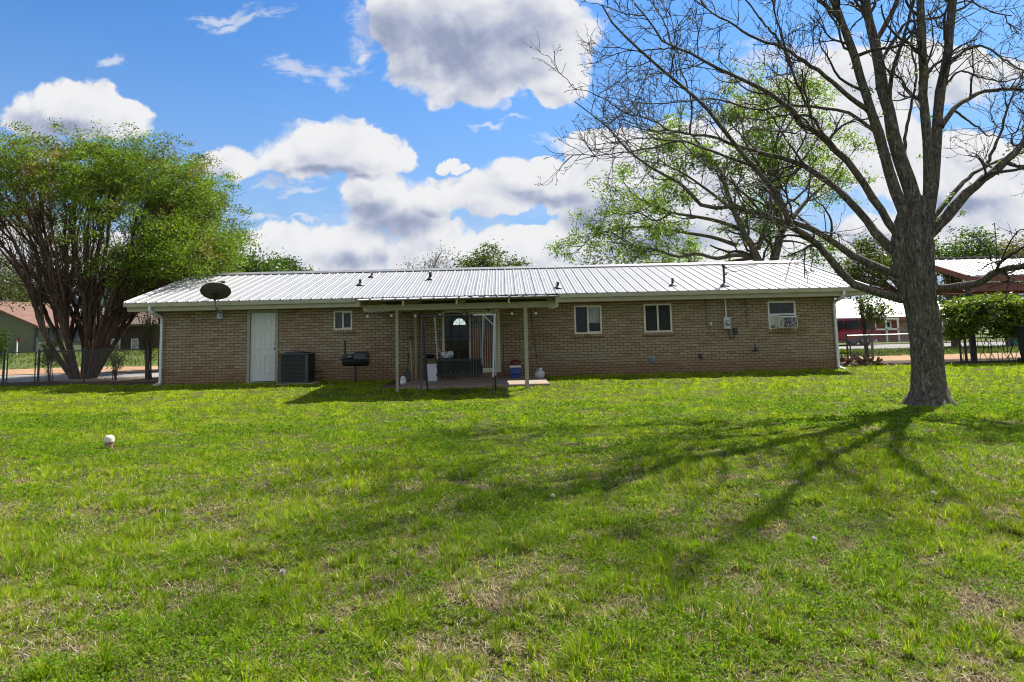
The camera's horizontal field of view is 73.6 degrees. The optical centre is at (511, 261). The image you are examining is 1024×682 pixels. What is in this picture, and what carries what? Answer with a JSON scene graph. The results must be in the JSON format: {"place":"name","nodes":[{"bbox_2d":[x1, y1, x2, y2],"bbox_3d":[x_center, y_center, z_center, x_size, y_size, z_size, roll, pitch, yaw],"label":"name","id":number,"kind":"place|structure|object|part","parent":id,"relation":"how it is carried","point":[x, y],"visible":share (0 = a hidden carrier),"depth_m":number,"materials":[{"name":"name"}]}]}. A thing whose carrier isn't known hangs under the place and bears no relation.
{"place":"outdoors","nodes":[
{"label":"outdoors","id":0,"kind":"place"},
{"bbox_2d":[0,372,158,382],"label":"road","id":1,"kind":"structure","parent":0,"point":[13,378],"depth_m":27.23,"materials":[{"name":"grey asphalt"}]},
{"bbox_2d":[440,351,453,357],"bbox_3d":[-1.908,2.720,20.127,0.384,0.195,0.340,-1,-6,-1],"label":"foil box","id":2,"kind":"object","parent":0,"point":[448,354],"visible":1,"depth_m":19.97,"materials":[{"name":"silver metal"}]},
{"bbox_2d":[0,324,1023,681],"bbox_3d":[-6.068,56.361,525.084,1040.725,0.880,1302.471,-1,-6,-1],"label":"ground","id":3,"kind":"structure","parent":0,"point":[498,672],"depth_m":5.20,"materials":[{"name":"green plant"}]},
{"bbox_2d":[0,350,5,382],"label":"chain link fence","id":4,"kind":"object","parent":3,"relation":"on","point":[3,365],"visible":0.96,"depth_m":23.73,"materials":[{"name":"metal"}]},
{"bbox_2d":[0,324,12,363],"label":"shrub","id":5,"kind":"object","parent":3,"relation":"on","point":[2,343],"visible":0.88,"depth_m":26.98,"materials":[{"name":"green plant"}]},
{"bbox_2d":[0,249,30,311],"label":"shade tree","id":6,"kind":"object","parent":3,"relation":"on","point":[13,291],"visible":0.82,"depth_m":32.86,"materials":[{"name":"green plant"}]},
{"bbox_2d":[16,337,20,351],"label":"marker post","id":7,"kind":"object","parent":3,"relation":"on","point":[19,339],"visible":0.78,"depth_m":43.32,"materials":[{"name":"white paint"}]},
{"bbox_2d":[0,301,80,352],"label":"neighbour house","id":8,"kind":"structure","parent":3,"relation":"on","point":[21,322],"depth_m":49.31,"materials":[{"name":"grey"}]},
{"bbox_2d":[48,328,62,342],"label":"window","id":9,"kind":"structure","parent":8,"relation":"in","point":[50,334],"depth_m":50.38,"materials":[{"name":"grey glass"}]},
{"bbox_2d":[74,330,79,342],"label":"window","id":10,"kind":"structure","parent":8,"relation":"in","point":[77,339],"depth_m":52.38,"materials":[{"name":"grey glass"}]},
{"bbox_2d":[36,334,63,381],"bbox_3d":[-16.439,3.354,24.343,0.862,1.888,1.379,1,-7,-23],"label":"shrub","id":11,"kind":"object","parent":3,"relation":"on","point":[52,356],"visible":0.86,"depth_m":24.34,"materials":[{"name":"green plant"}]},
{"bbox_2d":[0,256,143,311],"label":"dark tree","id":12,"kind":"object","parent":3,"relation":"on","point":[3,299],"visible":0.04,"depth_m":73.04,"materials":[{"name":"green plant"}]},
{"bbox_2d":[0,366,157,374],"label":"dirt verge","id":13,"kind":"structure","parent":3,"relation":"on","point":[58,370],"depth_m":33.13,"materials":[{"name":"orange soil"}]},
{"bbox_2d":[0,381,157,385],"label":"soil bed","id":14,"kind":"object","parent":3,"relation":"on","point":[90,383],"visible":0.68,"depth_m":22.72,"materials":[{"name":"brown soil"}]},
{"bbox_2d":[36,347,149,382],"bbox_3d":[-14.473,3.633,23.634,4.045,1.285,0.092,-2,-6,4],"label":"chain link fence","id":15,"kind":"object","parent":3,"relation":"on","point":[84,359],"visible":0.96,"depth_m":23.64,"materials":[{"name":"metal"}]},
{"bbox_2d":[6,351,38,382],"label":"chain link gate","id":16,"kind":"structure","parent":15,"relation":"attached to","point":[35,363],"depth_m":23.74,"materials":[{"name":"metal"}]},
{"bbox_2d":[58,377,158,381],"bbox_3d":[-13.396,4.164,24.133,5.637,0.001,3.037,-2,-6,9],"label":"leaf litter bed","id":17,"kind":"object","parent":3,"relation":"on","point":[140,379],"visible":0.47,"depth_m":24.34,"materials":[{"name":"brown plant"}]},
{"bbox_2d":[100,342,131,379],"bbox_3d":[-14.189,3.559,24.440,1.580,1.400,0.964,-6,-7,35],"label":"shrub","id":18,"kind":"object","parent":17,"relation":"on","point":[118,359],"visible":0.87,"depth_m":24.37,"materials":[{"name":"green plant"}]},
{"bbox_2d":[132,312,160,378],"bbox_3d":[-13.022,2.905,24.423,1.086,2.637,0.913,-1,-6,-1],"label":"shrub","id":19,"kind":"object","parent":17,"relation":"on","point":[148,339],"visible":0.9,"depth_m":24.34,"materials":[{"name":"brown plant"}]},
{"bbox_2d":[103,435,114,447],"bbox_3d":[-5.411,2.459,9.181,0.128,0.265,0.128,-1,-6,-1],"label":"cleanout pipe","id":20,"kind":"object","parent":3,"relation":"on","point":[109,440],"visible":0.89,"depth_m":9.14,"materials":[{"name":"white plastic"}]},
{"bbox_2d":[93,309,158,348],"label":"house","id":21,"kind":"structure","parent":3,"relation":"on","point":[130,334],"depth_m":57.28,"materials":[{"name":"grey"}]},
{"bbox_2d":[111,339,120,348],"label":"window","id":22,"kind":"structure","parent":21,"relation":"in","point":[119,343],"depth_m":57.12,"materials":[{"name":"white glass"}]},
{"bbox_2d":[120,338,130,348],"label":"door","id":23,"kind":"structure","parent":21,"relation":"in","point":[125,341],"depth_m":57.16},
{"bbox_2d":[131,339,138,348],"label":"window","id":24,"kind":"structure","parent":21,"relation":"in","point":[134,346],"depth_m":57.13,"materials":[{"name":"white glass"}]},
{"bbox_2d":[0,117,262,378],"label":"fan shaped tree","id":25,"kind":"object","parent":3,"relation":"on","point":[179,224],"visible":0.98,"depth_m":25.25,"materials":[{"name":"green plant"}]},
{"bbox_2d":[92,235,246,371],"bbox_3d":[-15.572,1.729,30.845,6.320,6.481,5.795,-1,-6,-1],"label":"dense tree","id":26,"kind":"object","parent":3,"relation":"on","point":[158,313],"visible":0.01,"depth_m":30.49,"materials":[{"name":"green plant"}]},
{"bbox_2d":[213,244,296,272],"bbox_3d":[-13.481,2.027,33.935,5.573,6.432,5.376,-1,-6,-1],"label":"broadleaf tree","id":27,"kind":"object","parent":3,"relation":"on","point":[261,266],"visible":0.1,"depth_m":33.59,"materials":[{"name":"green plant"}]},
{"bbox_2d":[280,568,285,586],"bbox_3d":[-1.296,1.805,3.863,0.032,0.139,0.032,-1,-6,-1],"label":"dandelion","id":28,"kind":"object","parent":3,"relation":"on","point":[282,571],"visible":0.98,"depth_m":3.86,"materials":[{"name":"white plant"}]},
{"bbox_2d":[267,252,313,270],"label":"broadleaf tree","id":29,"kind":"object","parent":3,"relation":"on","point":[292,262],"visible":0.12,"depth_m":39.87,"materials":[{"name":"green plant"}]},
{"bbox_2d":[276,351,323,384],"bbox_3d":[-6.255,3.155,20.270,1.122,1.013,1.081,-1,-6,-1],"label":"condenser unit","id":30,"kind":"object","parent":3,"relation":"on","point":[295,367],"visible":0.99,"depth_m":19.84,"materials":[{"name":"metal"}]},
{"bbox_2d":[339,340,369,381],"bbox_3d":[-4.630,2.963,20.070,0.855,1.317,0.465,-1,-6,-1],"label":"barrel grill","id":31,"kind":"object","parent":3,"relation":"on","point":[355,359],"visible":0.98,"depth_m":19.95,"materials":[{"name":"black metal"}]},
{"bbox_2d":[379,384,400,387],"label":"patio edge slab","id":32,"kind":"structure","parent":3,"relation":"on","point":[390,386],"depth_m":18.40,"materials":[{"name":"grey concrete"}]},
{"bbox_2d":[400,376,405,384],"bbox_3d":[-3.025,3.295,19.026,0.176,0.235,0.176,-1,-6,-1],"label":"white jar","id":33,"kind":"object","parent":32,"relation":"on","point":[403,380],"visible":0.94,"depth_m":18.97,"materials":[{"name":"paint"}]},
{"bbox_2d":[404,352,410,380],"bbox_3d":[-3.103,3.145,20.489,0.190,0.842,0.540,-1,-6,-1],"label":"dark shovel","id":34,"kind":"object","parent":3,"relation":"on","point":[407,374],"visible":0.93,"depth_m":20.22,"materials":[{"name":"black metal"}]},
{"bbox_2d":[409,337,413,379],"bbox_3d":[-3.041,2.917,20.549,0.162,1.318,0.482,-1,-6,-1],"label":"garden rake","id":35,"kind":"object","parent":3,"relation":"on","point":[411,357],"visible":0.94,"depth_m":20.59,"materials":[{"name":"brown wood"}]},
{"bbox_2d":[396,240,460,268],"bbox_3d":[-4.620,1.976,37.725,4.022,6.916,3.826,-1,-6,-1],"label":"twiggy tree","id":36,"kind":"object","parent":3,"relation":"on","point":[434,264],"visible":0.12,"depth_m":38.19,"materials":[{"name":"brown plant"}]},
{"bbox_2d":[356,295,557,391],"bbox_3d":[-1.310,2.169,18.640,4.954,2.644,4.362,-1,-6,-1],"label":"patio cover","id":37,"kind":"object","parent":3,"relation":"on","point":[396,305],"visible":0.88,"depth_m":17.13,"materials":[{"name":"paint"}]},
{"bbox_2d":[366,308,536,317],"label":"string lights","id":38,"kind":"object","parent":37,"relation":"hanging from","point":[415,315],"visible":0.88,"depth_m":17.23,"materials":[{"name":"black paint"}]},
{"bbox_2d":[420,314,496,396],"bbox_3d":[-1.280,2.228,16.443,1.832,1.916,0.943,-1,-6,-1],"label":"swing","id":39,"kind":"object","parent":3,"relation":"on","point":[454,369],"visible":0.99,"depth_m":16.25,"materials":[{"name":"paint"}]},
{"bbox_2d":[399,376,549,388],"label":"patio slab","id":40,"kind":"structure","parent":3,"relation":"on","point":[478,382],"depth_m":18.30,"materials":[{"name":"concrete"}]},
{"bbox_2d":[427,363,437,380],"bbox_3d":[-2.262,3.152,19.502,0.299,0.483,0.299,-1,-6,-1],"label":"white bin","id":41,"kind":"object","parent":40,"relation":"on","point":[432,371],"visible":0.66,"depth_m":19.37,"materials":[{"name":"plastic"}]},
{"bbox_2d":[423,357,454,379],"bbox_3d":[-2.145,3.136,20.084,0.892,0.631,0.550,-1,-6,-1],"label":"side table","id":42,"kind":"object","parent":40,"relation":"on","point":[452,377],"visible":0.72,"depth_m":19.84,"materials":[{"name":"grey metal"}]},
{"bbox_2d":[426,354,440,357],"bbox_3d":[-2.361,2.759,20.038,0.513,0.120,0.326,-6,-8,38],"label":"black pan","id":43,"kind":"object","parent":42,"relation":"on","point":[430,355],"visible":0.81,"depth_m":19.98,"materials":[{"name":"paint"}]},
{"bbox_2d":[435,340,455,378],"bbox_3d":[-2.015,2.918,20.548,0.701,1.155,0.174,-3,-6,19],"label":"broom","id":44,"kind":"object","parent":40,"relation":"on","point":[446,377],"visible":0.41,"depth_m":20.40,"materials":[{"name":"grey metal"}]},
{"bbox_2d":[503,344,503,375],"bbox_3d":[-0.251,2.985,20.649,0.027,0.969,0.226,-1,-6,0],"label":"metal rod","id":45,"kind":"object","parent":40,"relation":"on","point":[503,359],"visible":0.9,"depth_m":20.64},
{"bbox_2d":[509,365,520,377],"bbox_3d":[0.097,3.235,20.195,0.337,0.355,0.460,-1,-6,-1],"label":"ice cooler","id":46,"kind":"object","parent":40,"relation":"on","point":[515,371],"visible":1,"depth_m":19.98,"materials":[{"name":"blue plastic"}]},
{"bbox_2d":[510,360,520,364],"bbox_3d":[0.101,2.977,20.222,0.320,0.162,0.315,-1,-6,-1],"label":"red jug","id":47,"kind":"object","parent":46,"relation":"on","point":[515,362],"visible":0.95,"depth_m":20.10,"materials":[{"name":"plastic"}]},
{"bbox_2d":[535,368,544,377],"bbox_3d":[0.797,3.216,19.682,0.294,0.323,0.291,-1,-6,-1],"label":"gas bottle","id":48,"kind":"object","parent":40,"relation":"on","point":[540,373],"visible":0.94,"depth_m":19.58,"materials":[{"name":"grey paint"}]},
{"bbox_2d":[450,239,535,267],"bbox_3d":[-0.927,1.905,35.909,4.607,6.510,4.175,-1,-6,-1],"label":"broadleaf tree","id":49,"kind":"object","parent":3,"relation":"on","point":[479,260],"visible":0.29,"depth_m":35.45,"materials":[{"name":"green plant"}]},
{"bbox_2d":[123,260,869,385],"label":"house","id":50,"kind":"structure","parent":3,"relation":"on","point":[606,319],"depth_m":21.00,"materials":[{"name":"beige brick"}]},
{"bbox_2d":[200,281,230,318],"bbox_3d":[-8.695,1.105,20.370,0.855,1.153,1.253,-1,-6,-1],"label":"satellite dish","id":51,"kind":"object","parent":50,"relation":"attached to","point":[218,290],"visible":1,"depth_m":20.02,"materials":[{"name":"metal"}]},
{"bbox_2d":[250,313,275,381],"bbox_3d":[-7.597,2.601,20.891,0.782,2.076,0.130,-1,-6,-1],"label":"door","id":52,"kind":"structure","parent":50,"relation":"in","point":[262,356],"depth_m":20.91,"materials":[{"name":"white paint"}]},
{"bbox_2d":[332,311,353,332],"bbox_3d":[-5.179,1.850,20.993,0.663,0.681,0.129,-1,-6,-1],"label":"window","id":53,"kind":"structure","parent":50,"relation":"in","point":[342,319],"depth_m":21.00,"materials":[{"name":"white glass"}]},
{"bbox_2d":[449,316,468,368],"bbox_3d":[-1.805,2.869,23.771,0.729,1.988,0.071,-1,-6,-1],"label":"front door","id":54,"kind":"structure","parent":50,"relation":"in","point":[458,325],"depth_m":23.77,"materials":[{"name":"black"}]},
{"bbox_2d":[442,309,500,372],"bbox_3d":[-1.248,2.442,21.009,1.767,1.906,0.215,-1,-6,-1],"label":"sliding door","id":55,"kind":"structure","parent":50,"relation":"in","point":[455,312],"depth_m":21.01,"materials":[{"name":"grey metal"}]},
{"bbox_2d":[531,311,538,367],"bbox_3d":[0.720,2.310,20.361,0.075,1.734,1.173,0,-6,-8],"label":"gas hose","id":56,"kind":"object","parent":50,"relation":"attached to","point":[533,338],"visible":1,"depth_m":20.89,"materials":[{"name":"black rubber"}]},
{"bbox_2d":[573,305,603,337],"bbox_3d":[2.340,1.836,21.090,0.946,0.978,0.146,-1,-6,-1],"label":"window","id":57,"kind":"structure","parent":50,"relation":"in","point":[593,316],"depth_m":21.06,"materials":[{"name":"white glass"}]},
{"bbox_2d":[650,356,654,362],"bbox_3d":[4.298,2.987,20.902,0.154,0.215,0.098,-1,-6,-1],"label":"dryer vent","id":58,"kind":"object","parent":50,"relation":"attached to","point":[652,359],"visible":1,"depth_m":20.90,"materials":[{"name":"metal"}]},
{"bbox_2d":[643,303,673,335],"bbox_3d":[4.496,1.787,21.112,0.961,0.979,0.129,-1,-6,-1],"label":"window","id":59,"kind":"structure","parent":50,"relation":"in","point":[657,317],"depth_m":21.08,"materials":[{"name":"white glass"}]},
{"bbox_2d":[723,299,730,328],"bbox_3d":[6.607,1.594,21.018,0.208,0.940,0.213,-1,-6,-1],"label":"electric meter","id":60,"kind":"object","parent":50,"relation":"attached to","point":[726,322],"visible":0.97,"depth_m":20.99,"materials":[{"name":"grey paint"}]},
{"bbox_2d":[728,328,737,338],"bbox_3d":[6.785,2.200,21.024,0.281,0.345,0.078,-1,-6,-1],"label":"cable box","id":61,"kind":"object","parent":50,"relation":"attached to","point":[735,331],"visible":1,"depth_m":21.00,"materials":[{"name":"grey metal"}]},
{"bbox_2d":[767,301,798,331],"bbox_3d":[8.344,1.698,21.175,0.965,0.956,0.147,-1,-6,-1],"label":"window","id":62,"kind":"structure","parent":50,"relation":"in","point":[771,316],"depth_m":21.13,"materials":[{"name":"white glass"}]},
{"bbox_2d":[771,316,797,327],"bbox_3d":[8.339,1.856,21.012,0.718,0.366,0.414,-1,-6,-1],"label":"window air conditioner","id":63,"kind":"object","parent":50,"relation":"attached to","point":[786,322],"depth_m":20.82,"materials":[{"name":"white paint"}]},
{"bbox_2d":[726,231,1022,272],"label":"power cable","id":64,"kind":"object","parent":50,"relation":"attached to","point":[863,254],"visible":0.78,"depth_m":27.20,"materials":[{"name":"black paint"}]},
{"bbox_2d":[543,57,883,272],"bbox_3d":[10.331,-3.552,33.887,17.559,14.306,8.399,-1,-6,-1],"label":"leafy tree","id":65,"kind":"object","parent":3,"relation":"on","point":[656,230],"visible":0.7,"depth_m":33.28,"materials":[{"name":"green plant"}]},
{"bbox_2d":[528,0,1023,406],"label":"bare tree","id":66,"kind":"object","parent":3,"relation":"on","point":[916,227],"visible":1,"depth_m":12.15,"materials":[{"name":"grey plant"}]},
{"bbox_2d":[812,536,816,552],"bbox_3d":[1.893,1.785,4.274,0.032,0.139,0.032,-1,-6,-1],"label":"dandelion","id":67,"kind":"object","parent":3,"relation":"on","point":[814,538],"visible":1,"depth_m":4.27,"materials":[{"name":"white plant"}]},
{"bbox_2d":[822,229,899,302],"bbox_3d":[17.584,1.406,34.252,5.469,6.316,4.150,-1,-6,-1],"label":"broadleaf tree","id":68,"kind":"object","parent":3,"relation":"on","point":[881,282],"visible":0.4,"depth_m":33.94,"materials":[{"name":"green plant"}]},
{"bbox_2d":[881,391,895,402],"bbox_3d":[6.748,2.432,12.267,0.165,0.248,0.426,-3,-6,17],"label":"fallen twig","id":69,"kind":"object","parent":3,"relation":"on","point":[888,398],"visible":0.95,"depth_m":12.31,"materials":[{"name":"brown wood"}]},
{"bbox_2d":[836,298,946,342],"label":"brick house","id":70,"kind":"structure","parent":3,"relation":"on","point":[897,324],"depth_m":54.67,"materials":[{"name":"red brick"}]},
{"bbox_2d":[884,321,891,327],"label":"window","id":71,"kind":"structure","parent":70,"relation":"in","point":[888,322],"depth_m":54.52,"materials":[{"name":"white paint"}]},
{"bbox_2d":[839,341,1002,344],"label":"kerb","id":72,"kind":"structure","parent":3,"relation":"on","point":[909,343],"depth_m":46.88,"materials":[{"name":"concrete"}]},
{"bbox_2d":[845,357,1020,365],"bbox_3d":[25.134,3.253,23.942,29.609,0.001,3.450,-1,-6,-1],"label":"mulch bed","id":73,"kind":"object","parent":3,"relation":"on","point":[956,361],"visible":0.27,"depth_m":24.29,"materials":[{"name":"brown plant"}]},
{"bbox_2d":[858,299,868,358],"bbox_3d":[12.456,2.499,24.217,0.232,2.322,0.160,-1,-6,-1],"label":"wooden post","id":74,"kind":"object","parent":73,"relation":"on","point":[864,331],"visible":0.5,"depth_m":24.18,"materials":[{"name":"brown wood"}]},
{"bbox_2d":[840,354,910,366],"bbox_3d":[11.938,3.340,22.963,3.383,0.534,2.375,-1,-6,-1],"label":"brush heap","id":75,"kind":"object","parent":73,"relation":"on","point":[854,361],"visible":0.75,"depth_m":22.45,"materials":[{"name":"brown plant"}]},
{"bbox_2d":[852,286,901,357],"bbox_3d":[12.846,2.121,24.102,2.078,2.528,1.286,2,-7,-28],"label":"sapling","id":76,"kind":"object","parent":73,"relation":"on","point":[877,314],"visible":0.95,"depth_m":23.86,"materials":[{"name":"green plant"}]},
{"bbox_2d":[845,334,910,364],"bbox_3d":[12.238,2.974,22.756,2.468,1.179,0.069,0,-6,-10],"label":"chain link fence","id":77,"kind":"object","parent":73,"relation":"on","point":[849,345],"visible":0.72,"depth_m":22.74,"materials":[{"name":"metal"}]},
{"bbox_2d":[944,333,1018,362],"bbox_3d":[16.047,2.795,23.095,5.169,1.429,0.194,-1,-6,-4],"label":"chain link fence","id":78,"kind":"object","parent":73,"relation":"on","point":[964,351],"visible":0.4,"depth_m":23.02,"materials":[{"name":"metal"}]},
{"bbox_2d":[849,353,1020,360],"bbox_3d":[25.217,3.821,29.328,29.469,0.001,9.016,-1,-6,-1],"label":"dirt strip","id":79,"kind":"object","parent":3,"relation":"on","point":[946,356],"visible":0.13,"depth_m":27.40,"materials":[{"name":"brown soil"}]},
{"bbox_2d":[934,224,1018,346],"bbox_3d":[25.633,1.291,38.212,6.078,6.990,4.421,-1,-6,-1],"label":"broadleaf tree","id":80,"kind":"object","parent":3,"relation":"on","point":[967,252],"visible":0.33,"depth_m":37.92,"materials":[{"name":"green plant"}]},
{"bbox_2d":[935,255,1023,361],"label":"carport","id":81,"kind":"object","parent":3,"relation":"on","point":[966,268],"visible":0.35,"depth_m":24.53,"materials":[{"name":"white metal"}]},
{"bbox_2d":[937,290,1023,362],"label":"climbing vine","id":82,"kind":"object","parent":3,"relation":"on","point":[959,315],"visible":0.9,"depth_m":22.41,"materials":[{"name":"green plant"}]},
{"bbox_2d":[937,279,1023,337],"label":"dark tree","id":83,"kind":"object","parent":3,"relation":"on","point":[939,297],"visible":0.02,"depth_m":61.30,"materials":[{"name":"green plant"}]},
{"bbox_2d":[981,234,1023,344],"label":"bronze tree","id":84,"kind":"object","parent":3,"relation":"on","point":[1016,243],"visible":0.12,"depth_m":39.98,"materials":[{"name":"brown plant"}]},
{"bbox_2d":[1013,326,1023,362],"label":"wheeled bin","id":85,"kind":"object","parent":3,"relation":"on","point":[1019,330],"visible":0.81,"depth_m":21.83,"materials":[{"name":"green plastic"}]},
{"bbox_2d":[0,0,1023,323],"label":"sky","id":86,"kind":"structure","parent":0,"point":[358,134],"materials":[{"name":"blue"}]},
{"bbox_2d":[839,341,1004,348],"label":"street","id":87,"kind":"structure","parent":0,"point":[896,346],"depth_m":42.68,"materials":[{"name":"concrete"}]},
{"bbox_2d":[837,318,877,345],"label":"off road car","id":88,"kind":"object","parent":87,"relation":"on","point":[849,326],"visible":0.23,"depth_m":45.17,"materials":[{"name":"red paint"}]},
{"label":"side window","id":89,"kind":"part","parent":88,"relation":"part of","materials":[{"name":"black glass"}]},
{"bbox_2d":[1008,337,1017,346],"bbox_3d":[26.149,4.043,35.612,0.421,0.913,0.532,-1,-6,-1],"label":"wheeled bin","id":90,"kind":"object","parent":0,"point":[1014,343],"visible":0.3,"depth_m":35.46,"materials":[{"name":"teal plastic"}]}
]}

